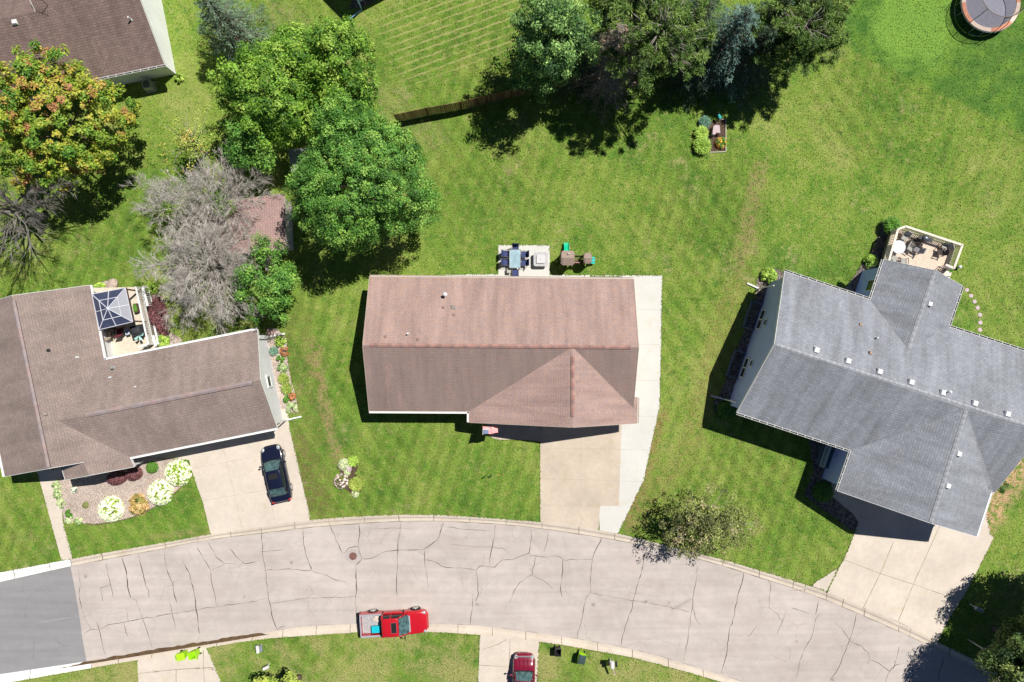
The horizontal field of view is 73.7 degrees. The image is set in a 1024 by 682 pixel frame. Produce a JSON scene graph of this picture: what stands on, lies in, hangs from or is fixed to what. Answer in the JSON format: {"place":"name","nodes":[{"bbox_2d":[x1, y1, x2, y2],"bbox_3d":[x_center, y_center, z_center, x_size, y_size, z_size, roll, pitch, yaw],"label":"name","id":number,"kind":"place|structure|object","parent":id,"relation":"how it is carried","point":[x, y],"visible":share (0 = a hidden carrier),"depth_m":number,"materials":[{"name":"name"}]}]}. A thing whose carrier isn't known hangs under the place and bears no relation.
{"place":"outdoors","nodes":[
{"label":"outdoors","id":0,"kind":"place"},
{"bbox_2d":[0,567,85,673],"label":"road","id":1,"kind":"structure","parent":0,"point":[40,625],"depth_m":57.92,"materials":[{"name":"grey asphalt"}]},
{"bbox_2d":[36,469,71,559],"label":"path","id":2,"kind":"structure","parent":0,"point":[48,478],"depth_m":57.78,"materials":[{"name":"beige concrete"}]},
{"bbox_2d":[137,648,220,681],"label":"driveway","id":3,"kind":"structure","parent":0,"point":[169,668],"depth_m":57.78,"materials":[{"name":"beige concrete"}]},
{"bbox_2d":[175,650,187,660],"bbox_3d":[-27.665,26.331,57.266,0.800,1.023,0.593,-12,90,0],"label":"wheeled bin","id":4,"kind":"object","parent":3,"relation":"on","point":[181,655],"visible":0.99,"depth_m":56.82,"materials":[{"name":"plastic"}]},
{"bbox_2d":[187,647,201,659],"bbox_3d":[-26.469,26.160,56.981,1.019,1.592,0.613,-15,90,0],"label":"wheeled bin","id":5,"kind":"object","parent":3,"relation":"on","point":[193,654],"visible":1,"depth_m":57.12,"materials":[{"name":"plastic"}]},
{"bbox_2d":[149,409,309,533],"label":"driveway","id":6,"kind":"structure","parent":0,"point":[229,478],"depth_m":57.78,"materials":[{"name":"beige concrete"}]},
{"bbox_2d":[259,444,292,503],"bbox_3d":[-19.729,11.084,57.031,2.331,1.498,4.847,-12,90,0],"label":"sedan","id":7,"kind":"object","parent":6,"relation":"on","point":[278,483],"visible":1,"depth_m":56.78,"materials":[{"name":"blue paint"}]},
{"bbox_2d":[19,632,718,681],"bbox_3d":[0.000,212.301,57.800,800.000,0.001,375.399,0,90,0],"label":"lawn","id":8,"kind":"structure","parent":0,"point":[579,673],"depth_m":57.80,"materials":[{"name":"green plant"}]},
{"bbox_2d":[252,671,301,681],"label":"young tree","id":9,"kind":"object","parent":8,"relation":"on","point":[290,678],"visible":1,"depth_m":53.50,"materials":[{"name":"green plant"}]},
{"bbox_2d":[577,649,586,664],"bbox_3d":[5.830,26.448,57.241,0.645,1.112,0.869,13,90,0],"label":"wheeled bin","id":10,"kind":"object","parent":8,"relation":"on","point":[582,656],"visible":1,"depth_m":56.72,"materials":[{"name":"plastic"}]},
{"bbox_2d":[2,521,971,666],"bbox_3d":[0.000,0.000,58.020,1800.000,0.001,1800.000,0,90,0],"label":"ground","id":11,"kind":"structure","parent":0,"point":[447,521],"depth_m":58.02,"materials":[{"name":"grey concrete"}]},
{"bbox_2d":[0,560,70,581],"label":"kerb","id":12,"kind":"structure","parent":11,"relation":"on","point":[16,573],"depth_m":57.88,"materials":[{"name":"grey concrete"}]},
{"bbox_2d":[0,661,91,681],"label":"kerb","id":13,"kind":"structure","parent":11,"relation":"on","point":[25,675],"depth_m":57.87,"materials":[{"name":"grey concrete"}]},
{"bbox_2d":[91,624,740,681],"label":"kerb","id":14,"kind":"structure","parent":11,"relation":"on","point":[442,628],"depth_m":57.86,"materials":[{"name":"concrete"}]},
{"bbox_2d":[71,515,999,680],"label":"kerb","id":15,"kind":"structure","parent":11,"relation":"on","point":[880,618],"depth_m":57.88,"materials":[{"name":"concrete"}]},
{"bbox_2d":[478,635,539,681],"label":"driveway","id":16,"kind":"structure","parent":0,"point":[496,655],"depth_m":57.78,"materials":[{"name":"beige concrete"}]},
{"bbox_2d":[510,652,537,681],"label":"suv","id":17,"kind":"object","parent":16,"relation":"on","point":[523,663],"visible":1,"depth_m":56.76,"materials":[{"name":"red paint"}]},
{"bbox_2d":[0,0,1023,681],"bbox_3d":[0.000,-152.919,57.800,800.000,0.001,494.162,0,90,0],"label":"lawn","id":18,"kind":"structure","parent":0,"point":[864,156],"depth_m":57.80,"materials":[{"name":"green plant"}]},
{"bbox_2d":[0,167,80,265],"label":"bare tree","id":19,"kind":"object","parent":18,"relation":"on","point":[19,210],"visible":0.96,"depth_m":52.54,"materials":[{"name":"grey plant"}]},
{"bbox_2d":[0,38,141,192],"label":"maple tree","id":20,"kind":"object","parent":18,"relation":"on","point":[34,75],"visible":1,"depth_m":50.55,"materials":[{"name":"green plant"}]},
{"bbox_2d":[0,0,175,107],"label":"house","id":21,"kind":"structure","parent":18,"relation":"on","point":[122,42],"depth_m":53.72,"materials":[{"name":"brown"}]},
{"bbox_2d":[54,456,188,523],"bbox_3d":[-32.861,12.322,57.784,11.767,0.001,5.475,-11,90,0],"label":"gravel bed","id":22,"kind":"object","parent":18,"relation":"on","point":[94,490],"visible":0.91,"depth_m":57.78,"materials":[{"name":"beige gravel"}]},
{"bbox_2d":[97,496,124,521],"bbox_3d":[-33.857,14.204,57.342,2.241,1.036,2.256,0,90,0],"label":"hydrangea","id":23,"kind":"object","parent":22,"relation":"on","point":[109,517],"visible":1,"depth_m":57.21,"materials":[{"name":"white plant"}]},
{"bbox_2d":[106,470,126,484],"bbox_3d":[-33.349,11.530,57.403,1.819,0.862,1.323,-11,90,0],"label":"barberry","id":24,"kind":"object","parent":22,"relation":"on","point":[112,474],"visible":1,"depth_m":57.30,"materials":[{"name":"red plant"}]},
{"bbox_2d":[125,466,142,480],"bbox_3d":[-31.904,11.200,57.404,1.502,0.869,1.238,-11,90,0],"label":"barberry","id":25,"kind":"object","parent":22,"relation":"on","point":[129,474],"visible":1,"depth_m":57.31,"materials":[{"name":"red plant"}]},
{"bbox_2d":[128,493,149,515],"bbox_3d":[-31.455,13.772,57.356,1.854,0.992,1.916,0,90,0],"label":"rust-coloured shrub","id":26,"kind":"object","parent":22,"relation":"on","point":[138,508],"visible":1,"depth_m":57.26,"materials":[{"name":"orange plant"}]},
{"bbox_2d":[146,461,158,472],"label":"boxwood","id":27,"kind":"object","parent":22,"relation":"on","point":[151,468],"visible":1,"depth_m":57.44,"materials":[{"name":"green plant"}]},
{"bbox_2d":[147,479,173,505],"bbox_3d":[-29.686,12.793,57.341,2.226,1.025,2.220,0,90,0],"label":"hydrangea","id":28,"kind":"object","parent":22,"relation":"on","point":[161,494],"visible":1,"depth_m":57.19,"materials":[{"name":"white plant"}]},
{"bbox_2d":[164,459,191,485],"bbox_3d":[-28.196,11.151,57.340,2.312,1.038,2.317,0,90,0],"label":"hydrangea","id":29,"kind":"object","parent":22,"relation":"on","point":[185,469],"visible":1,"depth_m":57.21,"materials":[{"name":"white plant"}]},
{"bbox_2d":[94,286,160,355],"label":"deck","id":30,"kind":"structure","parent":18,"relation":"on","point":[124,344],"depth_m":57.05,"materials":[{"name":"beige wood"}]},
{"bbox_2d":[91,287,146,329],"bbox_3d":[-32.109,-2.617,55.678,2.834,2.744,2.981,-12,90,0],"label":"gazebo","id":31,"kind":"object","parent":30,"relation":"on","point":[112,308],"visible":0.99,"depth_m":54.76,"materials":[{"name":"metal"}]},
{"bbox_2d":[129,324,147,336],"bbox_3d":[-30.941,-0.862,56.496,0.958,1.107,0.958,-14,90,0],"label":"grill","id":32,"kind":"object","parent":30,"relation":"on","point":[136,330],"visible":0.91,"depth_m":56.10,"materials":[{"name":"black metal"}]},
{"bbox_2d":[141,79,156,92],"bbox_3d":[-30.567,-21.479,57.417,0.900,0.775,0.900,-11,90,0],"label":"air conditioner","id":33,"kind":"object","parent":18,"relation":"on","point":[148,86],"visible":1,"depth_m":57.14,"materials":[{"name":"metal"}]},
{"bbox_2d":[0,285,301,479],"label":"house","id":34,"kind":"structure","parent":18,"relation":"on","point":[79,394],"depth_m":54.12,"materials":[{"name":"beige"}]},
{"bbox_2d":[145,281,159,294],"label":"lime shrub","id":35,"kind":"object","parent":18,"relation":"on","point":[152,284],"visible":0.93,"depth_m":57.29,"materials":[{"name":"green plant"}]},
{"bbox_2d":[156,295,181,345],"bbox_3d":[-29.517,-1.707,57.788,2.710,0.001,4.567,-11,90,0],"label":"gravel bed","id":36,"kind":"object","parent":18,"relation":"on","point":[174,339],"visible":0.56,"depth_m":57.79,"materials":[{"name":"beige gravel"}]},
{"bbox_2d":[148,295,169,335],"bbox_3d":[-29.724,-2.134,57.187,1.585,1.316,3.516,-14,90,0],"label":"purple hedge","id":37,"kind":"object","parent":36,"relation":"on","point":[157,307],"visible":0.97,"depth_m":56.99,"materials":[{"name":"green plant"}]},
{"bbox_2d":[156,334,169,346],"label":"lime shrub","id":38,"kind":"object","parent":36,"relation":"on","point":[162,338],"visible":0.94,"depth_m":57.19,"materials":[{"name":"green plant"}]},
{"bbox_2d":[139,100,217,185],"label":"sparse tree","id":39,"kind":"object","parent":18,"relation":"on","point":[192,144],"visible":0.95,"depth_m":54.19,"materials":[{"name":"yellow plant"}]},
{"bbox_2d":[118,138,281,256],"bbox_3d":[-24.611,-11.692,54.350,12.810,6.999,9.968,0,90,0],"label":"bare tree","id":40,"kind":"object","parent":18,"relation":"on","point":[222,174],"visible":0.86,"depth_m":53.67,"materials":[{"name":"grey plant"}]},
{"bbox_2d":[127,187,284,336],"bbox_3d":[-24.402,-6.224,54.041,12.302,7.618,11.935,0,90,0],"label":"bare tree","id":41,"kind":"object","parent":18,"relation":"on","point":[189,276],"visible":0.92,"depth_m":53.70,"materials":[{"name":"grey plant"}]},
{"bbox_2d":[194,182,248,227],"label":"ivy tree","id":42,"kind":"object","parent":18,"relation":"on","point":[218,196],"visible":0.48,"depth_m":54.48,"materials":[{"name":"green plant"}]},
{"bbox_2d":[193,0,274,64],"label":"spruce tree","id":43,"kind":"object","parent":18,"relation":"on","point":[225,20],"visible":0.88,"depth_m":54.48,"materials":[{"name":"green plant"}]},
{"bbox_2d":[220,112,288,174],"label":"leafy tree","id":44,"kind":"object","parent":18,"relation":"on","point":[263,159],"visible":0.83,"depth_m":52.67,"materials":[{"name":"green plant"}]},
{"bbox_2d":[215,194,293,256],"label":"shed","id":45,"kind":"structure","parent":18,"relation":"on","point":[276,225],"depth_m":54.81,"materials":[{"name":"brown"}]},
{"bbox_2d":[205,33,322,150],"bbox_3d":[-18.804,-18.837,52.989,9.155,9.722,8.864,0,90,0],"label":"leafy tree","id":46,"kind":"object","parent":18,"relation":"on","point":[244,103],"visible":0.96,"depth_m":50.41,"materials":[{"name":"green plant"}]},
{"bbox_2d":[231,231,302,326],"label":"leafy tree","id":47,"kind":"object","parent":18,"relation":"on","point":[266,287],"visible":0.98,"depth_m":53.01,"materials":[{"name":"green plant"}]},
{"bbox_2d":[267,327,297,411],"bbox_3d":[-19.415,2.454,57.788,1.756,0.001,7.578,-11,90,0],"label":"gravel bed","id":48,"kind":"object","parent":18,"relation":"on","point":[274,361],"visible":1,"depth_m":57.79,"materials":[{"name":"beige gravel"}]},
{"bbox_2d":[280,382,292,394],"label":"daylily","id":49,"kind":"object","parent":48,"relation":"on","point":[286,389],"visible":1,"depth_m":57.44,"materials":[{"name":"green plant"}]},
{"bbox_2d":[269,19,323,77],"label":"leafy tree","id":50,"kind":"object","parent":18,"relation":"on","point":[298,33],"visible":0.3,"depth_m":52.49,"materials":[{"name":"green plant"}]},
{"bbox_2d":[288,147,312,174],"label":"shed","id":51,"kind":"structure","parent":18,"relation":"on","point":[293,154],"depth_m":55.49,"materials":[{"name":"grey"}]},
{"bbox_2d":[299,12,381,97],"bbox_3d":[-13.086,-22.166,53.242,6.455,9.216,6.477,0,90,0],"label":"leafy tree","id":52,"kind":"object","parent":18,"relation":"on","point":[326,43],"visible":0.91,"depth_m":51.06,"materials":[{"name":"green plant"}]},
{"bbox_2d":[312,64,380,133],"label":"leafy tree","id":53,"kind":"object","parent":18,"relation":"on","point":[360,88],"visible":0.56,"depth_m":51.71,"materials":[{"name":"green plant"}]},
{"bbox_2d":[336,457,362,492],"bbox_3d":[-13.812,11.417,57.788,2.375,0.001,3.250,0,90,0],"label":"planting bed","id":54,"kind":"object","parent":18,"relation":"on","point":[353,474],"visible":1,"depth_m":57.79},
{"bbox_2d":[334,473,347,488],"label":"flowers","id":55,"kind":"object","parent":54,"relation":"on","point":[339,484],"visible":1,"depth_m":57.49,"materials":[{"name":"white plant"}]},
{"bbox_2d":[348,476,363,491],"bbox_3d":[-13.137,12.070,57.550,1.414,0.587,1.370,-40,90,0],"label":"grass mound","id":56,"kind":"object","parent":54,"relation":"on","point":[355,484],"depth_m":57.41,"materials":[{"name":"green plant"}]},
{"bbox_2d":[280,92,442,253],"bbox_3d":[-11.160,-12.449,52.391,11.850,10.919,11.942,0,90,0],"label":"round tree","id":57,"kind":"object","parent":18,"relation":"on","point":[400,151],"visible":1,"depth_m":49.10,"materials":[{"name":"green plant"}]},
{"bbox_2d":[347,0,375,8],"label":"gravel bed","id":58,"kind":"object","parent":18,"relation":"on","point":[354,4],"visible":1,"depth_m":57.79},
{"bbox_2d":[362,275,638,427],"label":"house","id":59,"kind":"structure","parent":18,"relation":"on","point":[550,351],"depth_m":53.73,"materials":[{"name":"red"}]},
{"bbox_2d":[482,425,497,434],"bbox_3d":[-1.762,7.013,55.238,1.265,1.046,1.037,0,90,0],"label":"flag","id":60,"kind":"object","parent":59,"relation":"attached to","point":[492,429],"visible":1,"depth_m":55.12,"materials":[{"name":"red fabric"}]},
{"bbox_2d":[393,58,661,121],"bbox_3d":[2.645,-21.183,56.885,25.324,1.830,0.344,-12,90,0],"label":"fence","id":61,"kind":"object","parent":18,"relation":"on","point":[511,92],"visible":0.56,"depth_m":56.84,"materials":[{"name":"brown wood"}]},
{"bbox_2d":[504,0,603,103],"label":"pale leafy tree","id":62,"kind":"object","parent":18,"relation":"on","point":[546,15],"visible":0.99,"depth_m":49.42,"materials":[{"name":"green plant"}]},
{"bbox_2d":[536,20,603,104],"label":"dark spruce","id":63,"kind":"object","parent":18,"relation":"on","point":[581,71],"visible":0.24,"depth_m":55.49,"materials":[{"name":"green plant"}]},
{"bbox_2d":[560,243,594,265],"bbox_3d":[5.489,-7.247,56.775,2.975,2.050,2.096,1,90,0],"label":"play set","id":64,"kind":"object","parent":18,"relation":"on","point":[568,257],"visible":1,"depth_m":56.04,"materials":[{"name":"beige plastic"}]},
{"bbox_2d":[563,22,640,123],"bbox_3d":[7.922,-21.987,52.575,6.181,10.550,6.950,32,90,0],"label":"dead spruce","id":65,"kind":"object","parent":18,"relation":"on","point":[605,76],"visible":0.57,"depth_m":54.19,"materials":[{"name":"grey plant"}]},
{"bbox_2d":[580,0,636,32],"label":"pine tree","id":66,"kind":"object","parent":18,"relation":"on","point":[605,7],"visible":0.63,"depth_m":50.64,"materials":[{"name":"green plant"}]},
{"bbox_2d":[591,0,650,75],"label":"dark spruce","id":67,"kind":"object","parent":18,"relation":"on","point":[632,2],"visible":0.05,"depth_m":53.61,"materials":[{"name":"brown plant"}]},
{"bbox_2d":[600,0,718,96],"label":"pine tree","id":68,"kind":"object","parent":18,"relation":"on","point":[652,41],"visible":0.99,"depth_m":49.20,"materials":[{"name":"green plant"}]},
{"bbox_2d":[650,29,722,110],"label":"dark spruce","id":69,"kind":"object","parent":18,"relation":"on","point":[707,46],"visible":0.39,"depth_m":55.52,"materials":[{"name":"green plant"}]},
{"bbox_2d":[656,0,725,80],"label":"dark spruce","id":70,"kind":"object","parent":18,"relation":"on","point":[708,14],"visible":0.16,"depth_m":51.48,"materials":[{"name":"green plant"}]},
{"bbox_2d":[694,125,708,138],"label":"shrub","id":71,"kind":"object","parent":18,"relation":"on","point":[702,131],"visible":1,"depth_m":57.32,"materials":[{"name":"green plant"}]},
{"bbox_2d":[693,136,711,154],"bbox_3d":[15.986,-16.457,57.468,1.731,0.861,1.716,0,90,0],"label":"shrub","id":72,"kind":"object","parent":18,"relation":"on","point":[703,145],"visible":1,"depth_m":57.26,"materials":[{"name":"green plant"}]},
{"bbox_2d":[699,115,710,128],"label":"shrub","id":73,"kind":"object","parent":18,"relation":"on","point":[704,120],"visible":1,"depth_m":57.40,"materials":[{"name":"green plant"}]},
{"bbox_2d":[658,483,764,562],"bbox_3d":[15.819,14.482,55.027,8.351,5.646,6.486,0,90,0],"label":"crabapple tree","id":74,"kind":"object","parent":18,"relation":"on","point":[708,527],"visible":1,"depth_m":53.71,"materials":[{"name":"green plant"}]},
{"bbox_2d":[707,120,724,151],"bbox_3d":[17.125,-17.375,57.788,1.917,0.001,2.750,0,90,0],"label":"planting bed","id":75,"kind":"object","parent":18,"relation":"on","point":[721,123],"visible":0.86,"depth_m":57.79,"materials":[{"name":"brown soil"}]},
{"bbox_2d":[677,3,764,109],"bbox_3d":[16.825,-23.595,53.075,8.946,9.550,8.163,0,90,0],"label":"blue spruce","id":76,"kind":"object","parent":18,"relation":"on","point":[736,22],"visible":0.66,"depth_m":52.54,"materials":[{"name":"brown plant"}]},
{"bbox_2d":[705,24,779,110],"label":"dark spruce","id":77,"kind":"object","parent":18,"relation":"on","point":[755,66],"visible":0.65,"depth_m":54.41,"materials":[{"name":"green plant"}]},
{"bbox_2d":[713,268,783,415],"bbox_3d":[19.997,0.076,57.788,2.356,0.001,13.311,20,90,0],"label":"gravel bed","id":78,"kind":"object","parent":18,"relation":"on","point":[727,387],"visible":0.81,"depth_m":57.79,"materials":[{"name":"grey gravel"}]},
{"bbox_2d":[716,400,735,419],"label":"yew","id":79,"kind":"object","parent":78,"relation":"on","point":[727,412],"visible":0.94,"depth_m":57.24,"materials":[{"name":"green plant"}]},
{"bbox_2d":[760,267,777,283],"bbox_3d":[21.661,-5.488,57.387,1.517,0.892,1.505,0,90,0],"label":"hosta","id":80,"kind":"object","parent":78,"relation":"on","point":[768,273],"visible":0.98,"depth_m":57.29,"materials":[{"name":"green plant"}]},
{"bbox_2d":[728,0,794,77],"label":"dark spruce","id":81,"kind":"object","parent":18,"relation":"on","point":[790,2],"visible":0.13,"depth_m":52.15,"materials":[{"name":"green plant"}]},
{"bbox_2d":[741,0,852,78],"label":"pine tree","id":82,"kind":"object","parent":18,"relation":"on","point":[804,35],"visible":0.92,"depth_m":51.05,"materials":[{"name":"green plant"}]},
{"bbox_2d":[794,0,858,31],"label":"pine tree","id":83,"kind":"object","parent":18,"relation":"on","point":[845,8],"visible":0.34,"depth_m":51.52,"materials":[{"name":"green plant"}]},
{"bbox_2d":[804,436,858,529],"bbox_3d":[27.000,11.917,57.788,4.667,0.001,8.250,0,90,0],"label":"gravel bed","id":84,"kind":"object","parent":18,"relation":"on","point":[837,510],"visible":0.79,"depth_m":57.79,"materials":[{"name":"grey gravel"}]},
{"bbox_2d":[811,481,834,502],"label":"yew","id":85,"kind":"object","parent":84,"relation":"on","point":[819,497],"visible":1,"depth_m":57.13,"materials":[{"name":"green plant"}]},
{"bbox_2d":[844,221,887,291],"bbox_3d":[30.797,-6.684,57.788,2.542,0.001,7.640,29,90,0],"label":"gravel bed","id":86,"kind":"object","parent":18,"relation":"on","point":[879,246],"visible":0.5,"depth_m":57.79,"materials":[{"name":"black gravel"}]},
{"bbox_2d":[863,254,878,268],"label":"hosta","id":87,"kind":"object","parent":86,"relation":"on","point":[873,260],"visible":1,"depth_m":57.26,"materials":[{"name":"green plant"}]},
{"bbox_2d":[882,216,900,234],"bbox_3d":[31.784,-9.669,57.215,1.676,1.260,1.744,0,90,0],"label":"shrub","id":88,"kind":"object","parent":86,"relation":"on","point":[892,223],"depth_m":56.87,"materials":[{"name":"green plant"}]},
{"bbox_2d":[711,259,1023,536],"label":"house","id":89,"kind":"structure","parent":18,"relation":"on","point":[888,384],"depth_m":52.57,"materials":[{"name":"grey"}]},
{"bbox_2d":[739,357,749,377],"bbox_3d":[19.312,2.216,56.700,0.608,0.950,1.697,1,90,0],"label":"window","id":90,"kind":"structure","parent":89,"relation":"in","point":[746,361],"depth_m":56.70,"materials":[{"name":"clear glass"}]},
{"bbox_2d":[755,309,766,329],"bbox_3d":[20.669,-1.786,56.700,0.608,0.950,1.697,1,90,0],"label":"window","id":91,"kind":"structure","parent":89,"relation":"in","point":[763,311],"depth_m":56.71,"materials":[{"name":"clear glass"}]},
{"bbox_2d":[881,225,963,277],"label":"deck","id":92,"kind":"structure","parent":18,"relation":"on","point":[928,259],"depth_m":56.65,"materials":[{"name":"beige wood"}]},
{"bbox_2d":[891,240,905,253],"bbox_3d":[31.690,-7.701,56.288,1.100,0.725,1.100,0,90,0],"label":"patio table","id":93,"kind":"object","parent":92,"relation":"on","point":[899,247],"visible":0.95,"depth_m":55.92,"materials":[{"name":"metal"}]},
{"bbox_2d":[954,0,1023,36],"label":"trampoline","id":94,"kind":"object","parent":18,"relation":"on","point":[983,16],"visible":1,"depth_m":56.91,"materials":[{"name":"black"}]},
{"bbox_2d":[974,630,1023,681],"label":"shade tree","id":95,"kind":"object","parent":18,"relation":"on","point":[1013,649],"visible":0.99,"depth_m":52.27,"materials":[{"name":"green plant"}]},
{"bbox_2d":[990,614,1023,670],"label":"shade tree","id":96,"kind":"object","parent":18,"relation":"on","point":[1006,631],"visible":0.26,"depth_m":54.23,"materials":[{"name":"green plant"}]},
{"bbox_2d":[486,424,539,440],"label":"path","id":97,"kind":"structure","parent":0,"point":[518,432],"depth_m":57.78,"materials":[{"name":"beige concrete"}]},
{"bbox_2d":[447,245,589,276],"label":"patio","id":98,"kind":"structure","parent":0,"point":[531,269],"depth_m":57.78,"materials":[{"name":"concrete"}]},
{"bbox_2d":[509,249,520,267],"bbox_3d":[0.247,-6.869,57.405,0.980,0.750,1.580,0,90,0],"label":"dining table","id":99,"kind":"object","parent":98,"relation":"on","point":[514,258],"visible":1,"depth_m":57.05,"materials":[{"name":"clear glass"}]},
{"bbox_2d":[534,252,547,265],"bbox_3d":[2.404,-6.860,57.435,1.200,0.690,1.200,0,90,0],"label":"fire table","id":100,"kind":"object","parent":98,"relation":"on","point":[540,258],"visible":1,"depth_m":57.23,"materials":[{"name":"white stone"}]},
{"bbox_2d":[70,521,995,681],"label":"road","id":101,"kind":"structure","parent":0,"point":[731,623],"depth_m":57.92,"materials":[{"name":"grey asphalt"}]},
{"bbox_2d":[63,633,268,667],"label":"curb","id":102,"kind":"structure","parent":101,"relation":"on","point":[177,647],"depth_m":57.90,"materials":[{"name":"grey concrete"}]},
{"bbox_2d":[346,549,359,562],"bbox_3d":[-13.486,18.246,57.903,1.240,0.031,1.240,0,90,0],"label":"manhole","id":103,"kind":"object","parent":101,"relation":"on","point":[352,555],"visible":1,"depth_m":57.91,"materials":[{"name":"metal"}]},
{"bbox_2d":[358,606,428,638],"bbox_3d":[-9.952,23.565,56.953,5.890,1.915,2.460,-4,90,0],"label":"pickup truck","id":104,"kind":"object","parent":101,"relation":"on","point":[404,622],"visible":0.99,"depth_m":56.75,"materials":[{"name":"red paint"}]},
{"bbox_2d":[540,425,621,528],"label":"driveway","id":105,"kind":"structure","parent":0,"point":[580,476],"depth_m":57.78,"materials":[{"name":"beige concrete"}]},
{"bbox_2d":[591,275,661,532],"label":"walkway","id":106,"kind":"structure","parent":0,"point":[636,440],"depth_m":57.78,"materials":[{"name":"concrete"}]},
{"bbox_2d":[813,568,837,590],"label":"driveway","id":107,"kind":"structure","parent":0,"point":[824,582],"depth_m":57.78,"materials":[{"name":"beige concrete"}]},
{"bbox_2d":[828,483,992,642],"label":"driveway","id":108,"kind":"structure","parent":0,"point":[917,575],"depth_m":57.78,"materials":[{"name":"beige concrete"}]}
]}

